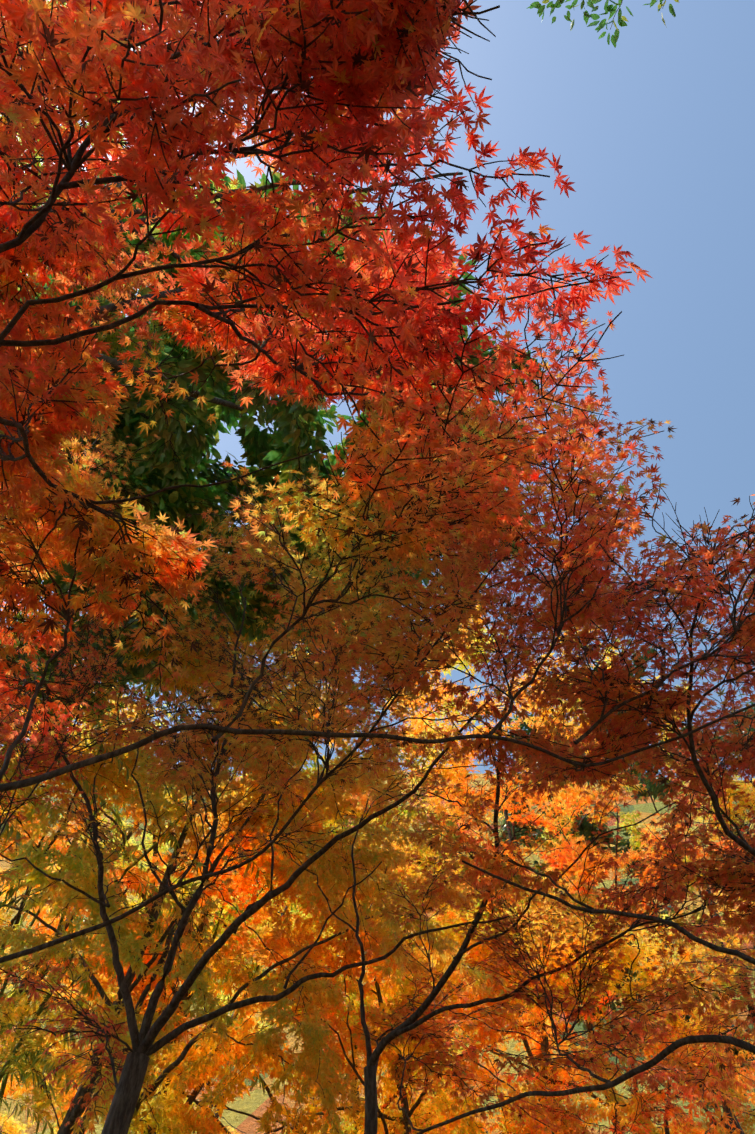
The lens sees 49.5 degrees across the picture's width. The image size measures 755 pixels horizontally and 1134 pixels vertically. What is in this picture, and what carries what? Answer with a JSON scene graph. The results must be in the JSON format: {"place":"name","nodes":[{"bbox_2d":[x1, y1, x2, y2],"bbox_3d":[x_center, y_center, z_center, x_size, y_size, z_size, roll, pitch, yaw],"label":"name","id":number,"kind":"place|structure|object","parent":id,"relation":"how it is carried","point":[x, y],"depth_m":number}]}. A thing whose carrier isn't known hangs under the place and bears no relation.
{"place":"outdoors","nodes":[
{"label":"outdoors","id":0,"kind":"place"},
{"bbox_2d":[0,408,253,719],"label":"broadleaf tree","id":1,"kind":"object","parent":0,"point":[211,478],"depth_m":6.81},
{"bbox_2d":[0,517,323,932],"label":"yellow maple tree","id":2,"kind":"object","parent":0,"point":[107,770],"depth_m":6.84},
{"bbox_2d":[0,588,381,1133],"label":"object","id":3,"kind":"object","parent":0,"point":[84,990],"depth_m":6.81},
{"bbox_2d":[0,535,442,1133],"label":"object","id":4,"kind":"object","parent":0,"point":[70,929],"depth_m":8.02},
{"bbox_2d":[0,165,540,653],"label":"green broadleaf tree","id":5,"kind":"object","parent":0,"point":[165,467],"depth_m":5.45},
{"bbox_2d":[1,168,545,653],"bbox_3d":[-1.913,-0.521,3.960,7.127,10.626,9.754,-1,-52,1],"label":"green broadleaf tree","id":6,"kind":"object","parent":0,"point":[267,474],"depth_m":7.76},
{"bbox_2d":[0,771,754,1133],"bbox_3d":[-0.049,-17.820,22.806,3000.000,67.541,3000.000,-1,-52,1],"label":"ground","id":7,"kind":"structure","parent":0,"point":[254,1101],"depth_m":30.74},
{"bbox_2d":[0,0,462,360],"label":"tree","id":8,"kind":"object","parent":7,"relation":"on","point":[146,296],"depth_m":4.49},
{"bbox_2d":[0,644,472,1133],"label":"yellow maple tree","id":9,"kind":"object","parent":7,"relation":"on","point":[87,856],"depth_m":7.20},
{"bbox_2d":[0,587,506,1133],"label":"orange maple tree","id":10,"kind":"object","parent":7,"relation":"on","point":[163,848],"depth_m":9.11},
{"bbox_2d":[0,619,511,1133],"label":"yellow maple tree","id":11,"kind":"object","parent":7,"relation":"on","point":[314,1035],"depth_m":5.86},
{"bbox_2d":[0,844,515,1133],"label":"yellow maple tree","id":12,"kind":"object","parent":7,"relation":"on","point":[11,1125],"depth_m":10.96},
{"bbox_2d":[0,526,575,1133],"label":"maple tree","id":13,"kind":"object","parent":7,"relation":"on","point":[128,1091],"depth_m":4.25},
{"bbox_2d":[0,0,618,709],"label":"maple tree","id":14,"kind":"object","parent":7,"relation":"on","point":[398,82],"depth_m":2.23},
{"bbox_2d":[13,752,667,1133],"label":"tree","id":15,"kind":"object","parent":7,"relation":"on","point":[211,1124],"depth_m":7.86},
{"bbox_2d":[0,276,754,962],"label":"orange maple tree","id":16,"kind":"object","parent":7,"relation":"on","point":[464,568],"depth_m":3.29},
{"bbox_2d":[0,0,754,779],"label":"sky","id":17,"kind":"structure","parent":0,"point":[654,132]},
{"bbox_2d":[72,843,749,1133],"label":"yellow maple tree","id":18,"kind":"object","parent":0,"point":[200,1064],"depth_m":6.90},
{"bbox_2d":[286,504,754,1133],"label":"maple tree","id":19,"kind":"object","parent":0,"point":[722,933],"depth_m":4.67},
{"bbox_2d":[348,74,708,609],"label":"maple tree tips","id":20,"kind":"object","parent":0,"point":[577,301],"depth_m":2.31},
{"bbox_2d":[308,698,754,1133],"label":"tree","id":21,"kind":"object","parent":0,"point":[567,793],"depth_m":9.52},
{"bbox_2d":[336,594,754,1133],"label":"yellow maple tree","id":22,"kind":"object","parent":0,"point":[625,817],"depth_m":11.07},
{"bbox_2d":[351,831,754,1133],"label":"maple tree","id":23,"kind":"object","parent":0,"point":[609,1112],"depth_m":7.15},
{"bbox_2d":[354,494,754,1133],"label":"maple tree","id":24,"kind":"object","parent":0,"point":[678,994],"depth_m":4.09},
{"bbox_2d":[526,0,678,47],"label":"broadleaf tree","id":25,"kind":"object","parent":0,"point":[611,9],"depth_m":5.99},
{"bbox_2d":[481,644,754,1111],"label":"broadleaf tree","id":26,"kind":"object","parent":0,"point":[653,790],"depth_m":12.25}
]}

